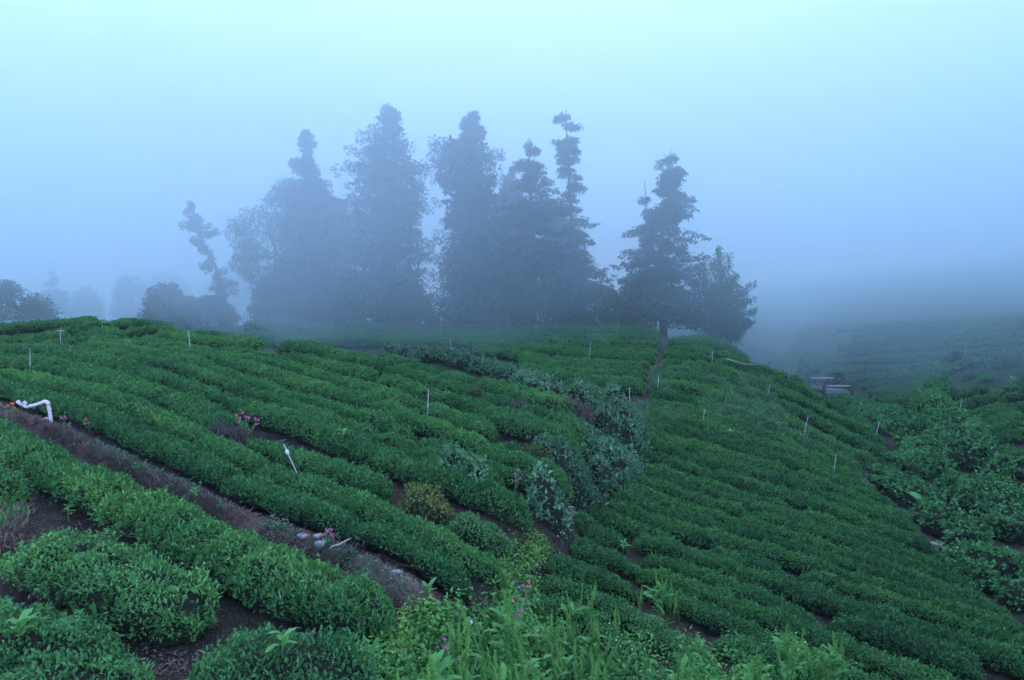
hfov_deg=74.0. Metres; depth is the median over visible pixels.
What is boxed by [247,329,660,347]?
tea hedge
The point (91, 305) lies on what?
broadleaf tree
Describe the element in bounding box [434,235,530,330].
bush
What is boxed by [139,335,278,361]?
tea hedge
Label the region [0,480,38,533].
weeds
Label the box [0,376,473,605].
tea hedge
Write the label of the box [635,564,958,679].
tea hedge
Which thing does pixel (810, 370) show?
shrub
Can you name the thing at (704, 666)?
weeds
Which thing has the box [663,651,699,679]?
dock plant
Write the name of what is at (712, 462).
tea hedge
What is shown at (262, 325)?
creeper shrub
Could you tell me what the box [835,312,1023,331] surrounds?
tea hedge
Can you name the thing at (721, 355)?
tea hedge
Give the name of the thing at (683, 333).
tea hedge
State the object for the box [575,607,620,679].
dock plant
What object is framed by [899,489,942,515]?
broadleaf weed
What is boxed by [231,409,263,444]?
flowering plant
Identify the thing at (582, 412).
dead bush
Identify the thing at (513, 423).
tea hedge
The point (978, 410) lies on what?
tea hedge
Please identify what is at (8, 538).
dry grass
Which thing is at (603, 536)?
tea hedge
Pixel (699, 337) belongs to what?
tea hedge
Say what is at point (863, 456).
tea hedge
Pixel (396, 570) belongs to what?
rock
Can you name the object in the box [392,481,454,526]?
tea bush
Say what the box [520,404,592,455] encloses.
tea hedge
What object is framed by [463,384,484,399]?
tea bush
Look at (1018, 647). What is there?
tea hedge
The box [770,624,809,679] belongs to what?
dock plant
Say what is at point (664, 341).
path
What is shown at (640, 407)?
weeds
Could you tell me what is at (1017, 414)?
tea hedge
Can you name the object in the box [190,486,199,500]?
broadleaf weed
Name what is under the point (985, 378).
tea hedge
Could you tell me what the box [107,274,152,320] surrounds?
broadleaf tree
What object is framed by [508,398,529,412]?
dead bush
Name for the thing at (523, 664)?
dock plant
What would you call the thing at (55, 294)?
cypress tree
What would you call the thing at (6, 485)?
tea hedge
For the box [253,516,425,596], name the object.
weeds
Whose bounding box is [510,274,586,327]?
bush
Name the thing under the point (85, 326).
tea hedge
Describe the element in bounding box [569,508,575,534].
flowering plant
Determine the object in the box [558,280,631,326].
bush
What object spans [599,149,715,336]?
cypress tree
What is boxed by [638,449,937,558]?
tea hedge
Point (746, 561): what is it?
tea hedge
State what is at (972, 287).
ground
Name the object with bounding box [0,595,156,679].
tea hedge
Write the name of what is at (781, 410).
weeds
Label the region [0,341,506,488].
tea hedge
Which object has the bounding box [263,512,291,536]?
flowering plant
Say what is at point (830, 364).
weeds
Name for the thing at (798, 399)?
tea hedge
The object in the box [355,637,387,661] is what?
broadleaf weed
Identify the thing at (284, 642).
broadleaf weed
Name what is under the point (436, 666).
dock plant
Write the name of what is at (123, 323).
tea hedge
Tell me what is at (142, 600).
tea hedge
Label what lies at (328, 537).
flowering plant
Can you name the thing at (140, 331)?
tea hedge
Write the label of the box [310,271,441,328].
bush
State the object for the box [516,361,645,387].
tea hedge
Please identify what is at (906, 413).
tea hedge
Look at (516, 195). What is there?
cedar tree
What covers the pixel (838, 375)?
shrub
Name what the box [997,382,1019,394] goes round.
tea hedge
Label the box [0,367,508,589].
tea hedge
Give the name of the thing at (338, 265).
cedar tree
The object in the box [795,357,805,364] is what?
shrub
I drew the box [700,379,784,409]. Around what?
weeds
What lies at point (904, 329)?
tea hedge
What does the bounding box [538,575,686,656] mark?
tea hedge
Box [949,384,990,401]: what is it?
tea hedge
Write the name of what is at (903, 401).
tea hedge
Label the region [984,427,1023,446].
tea hedge
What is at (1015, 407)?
tea hedge
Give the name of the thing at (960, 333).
tea hedge
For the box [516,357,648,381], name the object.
tea hedge
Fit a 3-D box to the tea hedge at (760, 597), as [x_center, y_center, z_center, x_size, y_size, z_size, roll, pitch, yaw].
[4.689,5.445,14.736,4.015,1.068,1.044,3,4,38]
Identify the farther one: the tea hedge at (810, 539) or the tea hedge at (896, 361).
the tea hedge at (896, 361)
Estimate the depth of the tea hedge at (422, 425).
21.66 m
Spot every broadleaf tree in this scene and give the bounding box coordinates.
[0,279,64,322]
[68,285,106,322]
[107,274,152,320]
[136,272,197,325]
[198,274,255,324]
[223,177,310,320]
[688,245,757,345]
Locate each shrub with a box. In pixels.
[240,318,308,333]
[381,340,411,356]
[410,343,474,369]
[431,440,489,486]
[466,355,524,382]
[506,367,571,395]
[523,460,574,537]
[548,477,576,535]
[557,376,635,423]
[577,416,622,455]
[577,441,603,463]
[580,465,610,510]
[584,388,653,454]
[585,436,647,482]
[586,451,639,496]
[765,356,779,367]
[794,362,824,378]
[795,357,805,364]
[823,369,847,384]
[938,347,966,365]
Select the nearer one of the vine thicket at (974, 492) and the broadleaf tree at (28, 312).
the vine thicket at (974, 492)
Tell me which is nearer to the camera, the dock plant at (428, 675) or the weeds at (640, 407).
the dock plant at (428, 675)
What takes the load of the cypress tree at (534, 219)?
on the ground at (972, 287)
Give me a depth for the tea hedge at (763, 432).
29.91 m
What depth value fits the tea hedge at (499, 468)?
15.75 m
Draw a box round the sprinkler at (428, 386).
[426,385,431,415]
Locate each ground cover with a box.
[368,587,456,679]
[486,522,560,608]
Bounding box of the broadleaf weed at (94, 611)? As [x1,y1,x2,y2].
[83,602,100,625]
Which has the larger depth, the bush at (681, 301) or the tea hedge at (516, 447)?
the bush at (681, 301)
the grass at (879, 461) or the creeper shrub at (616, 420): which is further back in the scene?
the grass at (879, 461)
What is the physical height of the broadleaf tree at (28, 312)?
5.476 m
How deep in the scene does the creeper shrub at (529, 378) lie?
26.11 m
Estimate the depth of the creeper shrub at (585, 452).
20.10 m
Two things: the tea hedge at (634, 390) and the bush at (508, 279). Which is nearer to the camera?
the tea hedge at (634, 390)
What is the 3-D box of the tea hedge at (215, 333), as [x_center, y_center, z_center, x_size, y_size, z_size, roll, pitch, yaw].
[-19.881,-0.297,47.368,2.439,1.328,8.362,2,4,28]
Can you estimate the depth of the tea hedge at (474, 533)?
12.54 m
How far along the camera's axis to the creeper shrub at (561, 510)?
15.37 m
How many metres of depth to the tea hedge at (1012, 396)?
48.60 m
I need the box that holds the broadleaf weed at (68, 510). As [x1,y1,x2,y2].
[62,504,74,520]
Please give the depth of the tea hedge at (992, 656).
15.08 m
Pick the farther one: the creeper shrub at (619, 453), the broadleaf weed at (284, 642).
the creeper shrub at (619, 453)
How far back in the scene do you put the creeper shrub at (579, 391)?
25.07 m
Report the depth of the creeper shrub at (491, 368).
41.00 m
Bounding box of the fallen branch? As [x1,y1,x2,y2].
[329,538,350,548]
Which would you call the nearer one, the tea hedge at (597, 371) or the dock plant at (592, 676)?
the dock plant at (592, 676)
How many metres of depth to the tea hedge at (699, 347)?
47.53 m
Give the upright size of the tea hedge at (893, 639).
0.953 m
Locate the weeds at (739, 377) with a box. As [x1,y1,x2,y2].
[677,362,778,392]
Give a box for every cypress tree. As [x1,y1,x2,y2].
[38,270,76,319]
[497,139,578,327]
[543,109,621,290]
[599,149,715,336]
[620,181,667,325]
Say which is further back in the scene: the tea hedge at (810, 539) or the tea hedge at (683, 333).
the tea hedge at (683, 333)
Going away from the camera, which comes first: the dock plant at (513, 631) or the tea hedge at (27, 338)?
the dock plant at (513, 631)
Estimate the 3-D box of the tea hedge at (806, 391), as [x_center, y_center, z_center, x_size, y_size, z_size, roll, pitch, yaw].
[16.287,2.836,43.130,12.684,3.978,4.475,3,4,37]
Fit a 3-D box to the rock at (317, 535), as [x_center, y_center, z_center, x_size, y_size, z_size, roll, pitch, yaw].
[-3.233,3.273,11.309,0.163,0.118,0.135,-2,4,-29]
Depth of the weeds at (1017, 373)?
55.99 m
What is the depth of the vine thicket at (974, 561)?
17.72 m
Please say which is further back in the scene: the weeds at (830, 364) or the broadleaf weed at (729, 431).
the weeds at (830, 364)
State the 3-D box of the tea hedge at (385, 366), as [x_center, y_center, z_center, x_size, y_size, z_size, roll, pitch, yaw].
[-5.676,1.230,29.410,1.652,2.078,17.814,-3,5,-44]
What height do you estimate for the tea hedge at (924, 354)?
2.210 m
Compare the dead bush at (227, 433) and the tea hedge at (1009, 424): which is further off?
the tea hedge at (1009, 424)
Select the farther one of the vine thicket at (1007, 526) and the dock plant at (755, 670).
the vine thicket at (1007, 526)
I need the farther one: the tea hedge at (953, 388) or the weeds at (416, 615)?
the tea hedge at (953, 388)
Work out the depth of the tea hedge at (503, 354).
43.26 m
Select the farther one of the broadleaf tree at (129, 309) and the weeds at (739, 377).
the broadleaf tree at (129, 309)
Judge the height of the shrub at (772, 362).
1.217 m
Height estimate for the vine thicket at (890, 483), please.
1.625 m
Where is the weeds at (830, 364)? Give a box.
[781,349,862,391]
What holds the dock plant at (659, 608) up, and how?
on the ground at (972, 287)
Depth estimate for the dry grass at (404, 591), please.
10.35 m
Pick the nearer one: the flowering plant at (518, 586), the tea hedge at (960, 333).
the flowering plant at (518, 586)
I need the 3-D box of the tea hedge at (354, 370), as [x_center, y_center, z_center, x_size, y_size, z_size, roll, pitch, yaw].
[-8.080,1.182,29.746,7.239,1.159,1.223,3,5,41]
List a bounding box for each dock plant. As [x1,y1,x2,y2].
[396,663,452,679]
[419,648,462,679]
[444,603,487,679]
[470,647,506,679]
[482,588,532,670]
[507,665,525,679]
[508,640,542,679]
[528,611,567,676]
[540,638,591,679]
[554,582,596,653]
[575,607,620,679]
[588,652,606,679]
[638,568,680,626]
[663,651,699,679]
[739,646,776,679]
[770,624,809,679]
[809,632,846,679]
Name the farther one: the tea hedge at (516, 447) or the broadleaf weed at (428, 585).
the tea hedge at (516, 447)
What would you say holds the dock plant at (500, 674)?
on the ground at (972, 287)
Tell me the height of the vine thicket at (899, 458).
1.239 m
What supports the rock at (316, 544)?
on the ground at (972, 287)
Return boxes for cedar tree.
[177,201,238,325]
[259,129,358,321]
[312,199,362,320]
[328,103,442,324]
[418,110,526,325]
[490,166,537,323]
[527,199,600,320]
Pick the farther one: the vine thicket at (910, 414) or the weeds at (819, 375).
the weeds at (819, 375)
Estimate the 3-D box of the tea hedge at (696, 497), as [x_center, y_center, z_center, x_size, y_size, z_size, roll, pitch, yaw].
[8.059,5.274,19.609,9.164,2.243,2.072,2,4,25]
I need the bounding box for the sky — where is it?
[0,0,1023,317]
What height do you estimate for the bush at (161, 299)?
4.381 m
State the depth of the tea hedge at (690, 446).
25.26 m
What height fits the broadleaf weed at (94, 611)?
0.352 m
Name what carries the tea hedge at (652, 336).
on the ground at (972, 287)
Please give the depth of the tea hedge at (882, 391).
55.09 m
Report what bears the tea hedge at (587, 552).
on the ground at (972, 287)
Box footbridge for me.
[807,377,852,396]
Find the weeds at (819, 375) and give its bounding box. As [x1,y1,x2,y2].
[797,356,827,389]
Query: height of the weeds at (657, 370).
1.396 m
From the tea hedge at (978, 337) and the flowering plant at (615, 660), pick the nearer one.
the flowering plant at (615, 660)
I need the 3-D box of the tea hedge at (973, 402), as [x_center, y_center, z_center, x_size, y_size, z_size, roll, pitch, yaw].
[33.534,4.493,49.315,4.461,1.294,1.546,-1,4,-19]
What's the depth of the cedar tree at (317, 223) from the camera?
61.41 m
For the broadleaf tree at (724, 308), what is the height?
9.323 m
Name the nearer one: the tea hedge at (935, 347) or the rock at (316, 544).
the rock at (316, 544)
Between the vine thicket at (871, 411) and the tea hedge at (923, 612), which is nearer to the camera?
the tea hedge at (923, 612)
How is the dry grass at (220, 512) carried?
on the ground at (972, 287)
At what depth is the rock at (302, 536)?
11.31 m
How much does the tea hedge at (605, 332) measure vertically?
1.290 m
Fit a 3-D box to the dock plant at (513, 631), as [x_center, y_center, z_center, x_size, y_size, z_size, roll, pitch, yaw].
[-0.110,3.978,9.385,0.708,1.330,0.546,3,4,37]
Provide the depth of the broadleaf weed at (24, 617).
7.16 m
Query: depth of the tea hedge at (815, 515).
21.60 m
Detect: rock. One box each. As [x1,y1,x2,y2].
[297,533,309,538]
[313,533,323,539]
[314,540,329,548]
[391,569,401,574]
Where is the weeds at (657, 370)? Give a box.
[644,361,679,394]
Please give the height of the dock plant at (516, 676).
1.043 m
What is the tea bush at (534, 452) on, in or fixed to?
on the ground at (972, 287)
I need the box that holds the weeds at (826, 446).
[752,423,863,469]
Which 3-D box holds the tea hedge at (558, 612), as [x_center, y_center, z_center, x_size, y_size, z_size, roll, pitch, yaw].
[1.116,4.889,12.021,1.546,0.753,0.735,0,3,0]
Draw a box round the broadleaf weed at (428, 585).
[419,577,436,596]
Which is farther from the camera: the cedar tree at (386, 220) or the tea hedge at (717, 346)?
the cedar tree at (386, 220)
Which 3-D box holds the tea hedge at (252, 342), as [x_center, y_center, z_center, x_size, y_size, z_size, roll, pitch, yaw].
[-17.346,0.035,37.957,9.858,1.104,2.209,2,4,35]
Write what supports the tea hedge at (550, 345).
on the ground at (972, 287)
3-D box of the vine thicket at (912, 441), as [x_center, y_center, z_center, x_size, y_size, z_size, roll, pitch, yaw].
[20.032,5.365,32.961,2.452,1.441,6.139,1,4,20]
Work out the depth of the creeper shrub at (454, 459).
14.63 m
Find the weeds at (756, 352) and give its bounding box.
[739,345,777,367]
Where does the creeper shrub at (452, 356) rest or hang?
on the ground at (972, 287)
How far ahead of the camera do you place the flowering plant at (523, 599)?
10.48 m
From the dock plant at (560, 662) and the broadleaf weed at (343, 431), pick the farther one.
the broadleaf weed at (343, 431)
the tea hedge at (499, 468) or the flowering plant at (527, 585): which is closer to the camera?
the flowering plant at (527, 585)
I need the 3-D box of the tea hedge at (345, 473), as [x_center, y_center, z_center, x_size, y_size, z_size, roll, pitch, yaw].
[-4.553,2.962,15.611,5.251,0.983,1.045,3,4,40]
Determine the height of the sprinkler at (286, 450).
1.243 m
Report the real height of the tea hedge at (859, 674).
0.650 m
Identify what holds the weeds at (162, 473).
on the ground at (972, 287)
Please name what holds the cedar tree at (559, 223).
on the ground at (972, 287)
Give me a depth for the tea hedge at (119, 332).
42.36 m
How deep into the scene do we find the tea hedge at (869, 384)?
56.82 m
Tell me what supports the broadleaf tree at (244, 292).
on the ground at (972, 287)
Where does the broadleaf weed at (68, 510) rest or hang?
on the ground at (972, 287)
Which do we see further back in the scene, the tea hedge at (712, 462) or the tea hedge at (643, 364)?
the tea hedge at (643, 364)
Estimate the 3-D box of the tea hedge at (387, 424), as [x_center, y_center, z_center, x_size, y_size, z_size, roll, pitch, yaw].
[-11.863,1.426,27.400,25.590,2.058,2.476,3,5,40]
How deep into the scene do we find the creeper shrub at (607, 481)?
19.62 m
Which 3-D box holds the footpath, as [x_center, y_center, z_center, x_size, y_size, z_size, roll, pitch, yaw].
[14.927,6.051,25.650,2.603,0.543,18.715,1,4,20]
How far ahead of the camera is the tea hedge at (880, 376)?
58.35 m
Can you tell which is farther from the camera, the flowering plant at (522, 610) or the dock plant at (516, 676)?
the flowering plant at (522, 610)
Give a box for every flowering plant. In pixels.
[4,402,28,414]
[51,412,71,427]
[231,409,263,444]
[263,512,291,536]
[317,524,341,548]
[434,628,467,674]
[508,469,522,493]
[509,594,528,617]
[510,604,524,650]
[512,579,525,594]
[514,569,539,605]
[553,528,576,545]
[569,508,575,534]
[583,623,641,667]
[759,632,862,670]
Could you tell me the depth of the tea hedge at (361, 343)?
49.19 m
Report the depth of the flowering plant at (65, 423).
17.69 m
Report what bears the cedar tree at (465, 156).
on the ground at (972, 287)
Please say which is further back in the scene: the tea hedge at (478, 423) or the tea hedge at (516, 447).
the tea hedge at (478, 423)
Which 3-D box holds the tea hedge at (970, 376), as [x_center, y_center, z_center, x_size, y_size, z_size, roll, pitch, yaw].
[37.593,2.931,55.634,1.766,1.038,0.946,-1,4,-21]
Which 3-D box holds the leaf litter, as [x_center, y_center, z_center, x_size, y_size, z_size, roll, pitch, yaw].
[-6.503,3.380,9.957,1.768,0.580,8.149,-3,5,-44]
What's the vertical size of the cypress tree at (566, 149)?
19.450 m
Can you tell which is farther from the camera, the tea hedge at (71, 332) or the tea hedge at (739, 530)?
the tea hedge at (71, 332)
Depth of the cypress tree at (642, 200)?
61.38 m
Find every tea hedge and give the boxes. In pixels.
[0,315,97,334]
[0,332,43,344]
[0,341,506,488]
[0,343,533,533]
[0,352,248,433]
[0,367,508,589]
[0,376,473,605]
[0,417,400,647]
[0,464,38,505]
[0,526,223,646]
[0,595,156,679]
[38,329,72,341]
[39,333,121,345]
[55,326,80,336]
[68,322,92,331]
[73,329,111,339]
[78,340,416,446]
[84,319,114,329]
[84,337,576,502]
[90,326,124,337]
[109,317,175,329]
[122,336,500,443]
[124,324,178,337]
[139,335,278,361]
[152,329,266,350]
[182,329,278,339]
[185,621,380,679]
[242,319,633,327]
[243,322,658,331]
[243,323,661,337]
[243,326,660,342]
[243,335,656,360]
[244,438,394,501]
[246,333,658,355]
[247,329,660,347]
[252,332,658,351]
[267,337,656,364]
[277,339,517,411]
[278,351,378,382]
[375,372,583,460]
[379,353,475,386]
[415,437,534,494]
[443,510,514,560]
[472,343,651,369]
[472,348,651,375]
[474,375,589,424]
[500,440,526,457]
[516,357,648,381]
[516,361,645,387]
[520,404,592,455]
[533,593,618,639]
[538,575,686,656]
[546,552,638,604]
[562,376,645,394]
[568,536,643,578]
[574,509,628,553]
[587,502,689,551]
[603,498,1023,640]
[610,489,1017,625]
[626,480,999,611]
[632,532,1023,678]
[634,472,984,598]
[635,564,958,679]
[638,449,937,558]
[639,584,800,658]
[640,552,823,637]
[643,414,898,512]
[643,462,943,568]
[643,468,958,577]
[645,406,879,493]
[645,436,922,538]
[648,398,866,484]
[648,429,914,525]
[649,388,863,474]
[650,379,876,465]
[655,369,887,456]
[660,358,878,437]
[661,364,885,447]
[662,347,811,388]
[664,344,748,361]
[664,351,871,427]
[665,338,751,360]
[667,333,737,348]
[675,330,715,339]
[699,545,786,580]
[713,632,837,679]
[799,568,1023,653]
[825,612,987,679]
[831,344,1023,363]
[831,666,892,679]
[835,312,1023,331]
[835,330,1023,351]
[840,337,1023,357]
[842,351,988,364]
[845,355,974,374]
[848,318,1023,338]
[850,324,1023,343]
[851,360,963,382]
[857,369,945,390]
[864,372,945,397]
[871,386,913,403]
[880,392,912,406]
[892,408,913,419]
[947,384,958,393]
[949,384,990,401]
[955,392,999,410]
[961,370,980,381]
[968,636,1023,662]
[971,402,1006,416]
[975,373,996,382]
[979,401,1023,418]
[979,410,1023,426]
[981,448,1023,468]
[983,418,1023,435]
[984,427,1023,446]
[991,443,1016,455]
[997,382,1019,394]
[1001,388,1023,402]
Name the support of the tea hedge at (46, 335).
on the ground at (972, 287)
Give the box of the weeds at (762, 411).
[694,400,784,429]
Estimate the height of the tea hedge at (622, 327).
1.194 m
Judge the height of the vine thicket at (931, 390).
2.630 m
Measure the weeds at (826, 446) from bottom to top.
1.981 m
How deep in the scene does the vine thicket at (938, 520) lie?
21.57 m
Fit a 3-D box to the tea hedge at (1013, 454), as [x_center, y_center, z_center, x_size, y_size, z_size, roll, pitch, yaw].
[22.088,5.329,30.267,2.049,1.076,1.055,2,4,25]
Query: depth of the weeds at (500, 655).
9.77 m
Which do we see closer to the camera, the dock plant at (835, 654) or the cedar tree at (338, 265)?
the dock plant at (835, 654)
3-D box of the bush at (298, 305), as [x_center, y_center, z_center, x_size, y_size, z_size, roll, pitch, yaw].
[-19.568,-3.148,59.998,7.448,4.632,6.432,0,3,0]
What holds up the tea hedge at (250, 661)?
on the ground at (972, 287)
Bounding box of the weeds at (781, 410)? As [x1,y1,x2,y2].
[718,381,797,430]
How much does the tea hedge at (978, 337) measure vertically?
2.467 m
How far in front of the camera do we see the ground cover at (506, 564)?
13.18 m
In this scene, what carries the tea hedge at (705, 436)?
on the ground at (972, 287)
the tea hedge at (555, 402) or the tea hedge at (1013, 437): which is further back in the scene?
the tea hedge at (1013, 437)
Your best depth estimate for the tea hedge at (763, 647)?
11.66 m
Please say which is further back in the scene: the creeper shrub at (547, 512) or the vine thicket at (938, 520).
the vine thicket at (938, 520)
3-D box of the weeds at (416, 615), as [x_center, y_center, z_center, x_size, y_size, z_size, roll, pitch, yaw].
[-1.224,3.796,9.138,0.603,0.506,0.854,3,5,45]
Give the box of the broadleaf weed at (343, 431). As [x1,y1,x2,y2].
[338,428,349,438]
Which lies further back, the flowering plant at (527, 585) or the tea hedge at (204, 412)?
the tea hedge at (204, 412)
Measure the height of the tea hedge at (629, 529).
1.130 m
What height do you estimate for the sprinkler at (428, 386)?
1.376 m
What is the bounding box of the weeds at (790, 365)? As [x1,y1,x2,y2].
[758,348,817,382]
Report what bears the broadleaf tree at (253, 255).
on the ground at (972, 287)
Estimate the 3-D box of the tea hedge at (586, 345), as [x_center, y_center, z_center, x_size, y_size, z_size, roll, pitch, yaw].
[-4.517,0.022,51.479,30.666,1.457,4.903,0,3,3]
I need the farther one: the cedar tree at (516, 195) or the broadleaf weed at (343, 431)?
the cedar tree at (516, 195)
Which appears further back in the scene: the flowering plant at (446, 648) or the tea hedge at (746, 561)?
the tea hedge at (746, 561)
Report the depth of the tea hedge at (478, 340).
49.13 m
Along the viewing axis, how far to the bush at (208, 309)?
62.07 m
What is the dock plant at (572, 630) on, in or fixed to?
on the ground at (972, 287)
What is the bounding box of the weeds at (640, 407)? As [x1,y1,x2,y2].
[630,396,691,419]
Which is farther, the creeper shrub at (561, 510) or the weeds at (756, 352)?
the weeds at (756, 352)
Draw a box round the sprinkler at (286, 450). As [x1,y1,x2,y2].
[278,439,297,474]
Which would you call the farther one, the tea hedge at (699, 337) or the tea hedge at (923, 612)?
the tea hedge at (699, 337)
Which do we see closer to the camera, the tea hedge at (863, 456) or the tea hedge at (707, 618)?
the tea hedge at (707, 618)
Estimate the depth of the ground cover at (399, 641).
8.68 m
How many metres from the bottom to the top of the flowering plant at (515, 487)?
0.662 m
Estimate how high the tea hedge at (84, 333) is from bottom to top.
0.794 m
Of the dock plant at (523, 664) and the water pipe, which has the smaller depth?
the dock plant at (523, 664)
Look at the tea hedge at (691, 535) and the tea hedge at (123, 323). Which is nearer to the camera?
the tea hedge at (691, 535)
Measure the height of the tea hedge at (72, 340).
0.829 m
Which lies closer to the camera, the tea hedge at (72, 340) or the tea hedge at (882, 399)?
the tea hedge at (72, 340)
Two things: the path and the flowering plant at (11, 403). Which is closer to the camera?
the flowering plant at (11, 403)
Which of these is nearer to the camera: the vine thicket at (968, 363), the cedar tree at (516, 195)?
the vine thicket at (968, 363)
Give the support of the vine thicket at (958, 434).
on the ground at (972, 287)
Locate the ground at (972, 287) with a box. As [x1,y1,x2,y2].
[0,253,1023,679]
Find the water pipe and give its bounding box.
[16,400,52,423]
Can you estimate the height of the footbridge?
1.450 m
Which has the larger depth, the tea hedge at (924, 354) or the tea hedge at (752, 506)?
the tea hedge at (924, 354)
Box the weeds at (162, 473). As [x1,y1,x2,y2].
[52,422,227,513]
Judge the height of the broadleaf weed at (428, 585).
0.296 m
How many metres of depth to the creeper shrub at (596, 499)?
17.99 m
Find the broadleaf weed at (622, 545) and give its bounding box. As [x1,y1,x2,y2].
[620,538,631,552]
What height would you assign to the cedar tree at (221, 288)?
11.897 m
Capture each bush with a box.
[136,282,189,324]
[175,294,241,326]
[209,419,251,446]
[246,278,330,324]
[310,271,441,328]
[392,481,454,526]
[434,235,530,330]
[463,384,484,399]
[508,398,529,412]
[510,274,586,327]
[522,442,554,461]
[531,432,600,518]
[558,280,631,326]
[564,397,596,426]
[610,279,709,332]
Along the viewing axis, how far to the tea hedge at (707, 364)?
42.29 m
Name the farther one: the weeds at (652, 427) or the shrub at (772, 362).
the shrub at (772, 362)
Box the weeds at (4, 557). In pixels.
[0,550,14,573]
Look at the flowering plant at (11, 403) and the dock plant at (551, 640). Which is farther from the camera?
the flowering plant at (11, 403)
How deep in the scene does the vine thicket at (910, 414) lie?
38.64 m
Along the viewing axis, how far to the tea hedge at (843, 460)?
31.98 m
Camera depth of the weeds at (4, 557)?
9.70 m
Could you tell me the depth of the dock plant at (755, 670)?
10.14 m
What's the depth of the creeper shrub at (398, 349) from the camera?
46.90 m
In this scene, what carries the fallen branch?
on the ground at (972, 287)
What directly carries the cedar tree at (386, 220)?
on the ground at (972, 287)
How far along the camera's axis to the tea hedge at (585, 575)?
13.56 m
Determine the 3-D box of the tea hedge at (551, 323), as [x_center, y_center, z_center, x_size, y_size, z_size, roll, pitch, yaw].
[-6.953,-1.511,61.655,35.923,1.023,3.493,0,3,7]
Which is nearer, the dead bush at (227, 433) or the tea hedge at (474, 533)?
the tea hedge at (474, 533)
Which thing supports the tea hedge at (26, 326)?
on the ground at (972, 287)
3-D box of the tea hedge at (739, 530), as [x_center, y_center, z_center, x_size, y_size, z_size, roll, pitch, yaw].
[7.426,5.391,17.937,9.602,2.251,1.816,1,4,23]
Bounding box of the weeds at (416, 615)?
[394,599,446,639]
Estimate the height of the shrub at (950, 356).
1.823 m
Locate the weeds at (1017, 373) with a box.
[941,345,1023,391]
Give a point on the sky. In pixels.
(814, 139)
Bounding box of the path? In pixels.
[642,333,668,387]
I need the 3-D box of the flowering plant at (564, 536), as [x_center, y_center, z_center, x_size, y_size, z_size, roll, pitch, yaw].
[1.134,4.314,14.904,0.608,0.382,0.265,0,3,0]
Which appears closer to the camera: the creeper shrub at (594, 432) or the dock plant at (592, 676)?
the dock plant at (592, 676)
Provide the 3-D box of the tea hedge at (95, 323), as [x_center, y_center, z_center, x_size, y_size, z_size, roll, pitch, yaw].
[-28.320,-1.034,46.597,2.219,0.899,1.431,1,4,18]
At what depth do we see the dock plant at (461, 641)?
7.96 m
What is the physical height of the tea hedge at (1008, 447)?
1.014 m
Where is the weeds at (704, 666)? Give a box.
[663,625,875,679]
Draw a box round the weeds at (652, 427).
[634,406,658,441]
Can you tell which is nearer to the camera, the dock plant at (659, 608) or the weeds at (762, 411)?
the dock plant at (659, 608)
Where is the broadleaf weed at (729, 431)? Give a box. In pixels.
[723,427,732,437]
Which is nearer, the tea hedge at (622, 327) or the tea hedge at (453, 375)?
the tea hedge at (453, 375)
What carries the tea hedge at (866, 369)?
on the ground at (972, 287)
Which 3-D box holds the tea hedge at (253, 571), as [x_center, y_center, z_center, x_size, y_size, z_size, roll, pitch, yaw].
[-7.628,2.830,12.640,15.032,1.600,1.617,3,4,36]
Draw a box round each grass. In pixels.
[0,403,261,531]
[0,491,40,556]
[232,507,440,613]
[859,453,894,471]
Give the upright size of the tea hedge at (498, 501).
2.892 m
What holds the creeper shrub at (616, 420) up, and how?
on the ground at (972, 287)
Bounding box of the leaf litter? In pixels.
[17,494,205,679]
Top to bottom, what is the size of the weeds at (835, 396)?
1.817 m
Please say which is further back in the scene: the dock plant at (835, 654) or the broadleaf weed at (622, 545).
the broadleaf weed at (622, 545)
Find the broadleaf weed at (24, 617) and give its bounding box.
[0,607,39,646]
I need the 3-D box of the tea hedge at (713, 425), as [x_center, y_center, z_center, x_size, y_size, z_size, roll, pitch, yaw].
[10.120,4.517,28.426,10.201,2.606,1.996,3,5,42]
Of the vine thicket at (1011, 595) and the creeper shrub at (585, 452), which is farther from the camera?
the creeper shrub at (585, 452)
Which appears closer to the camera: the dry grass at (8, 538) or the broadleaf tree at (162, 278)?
the dry grass at (8, 538)
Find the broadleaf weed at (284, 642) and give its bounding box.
[265,627,298,657]
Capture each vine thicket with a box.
[841,395,923,436]
[865,463,947,509]
[879,445,936,479]
[891,408,922,429]
[891,429,963,478]
[904,497,995,549]
[907,371,958,413]
[913,402,1000,470]
[929,466,1023,516]
[931,529,1023,595]
[936,355,989,375]
[969,499,1023,541]
[975,452,1023,480]
[990,569,1023,612]
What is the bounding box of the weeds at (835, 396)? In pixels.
[825,391,887,418]
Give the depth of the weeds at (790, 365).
66.44 m
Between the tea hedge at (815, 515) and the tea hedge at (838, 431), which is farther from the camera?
the tea hedge at (838, 431)
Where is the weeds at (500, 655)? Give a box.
[340,559,670,679]
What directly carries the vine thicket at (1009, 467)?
on the ground at (972, 287)
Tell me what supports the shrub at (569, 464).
on the ground at (972, 287)
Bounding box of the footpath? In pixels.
[870,468,1004,604]

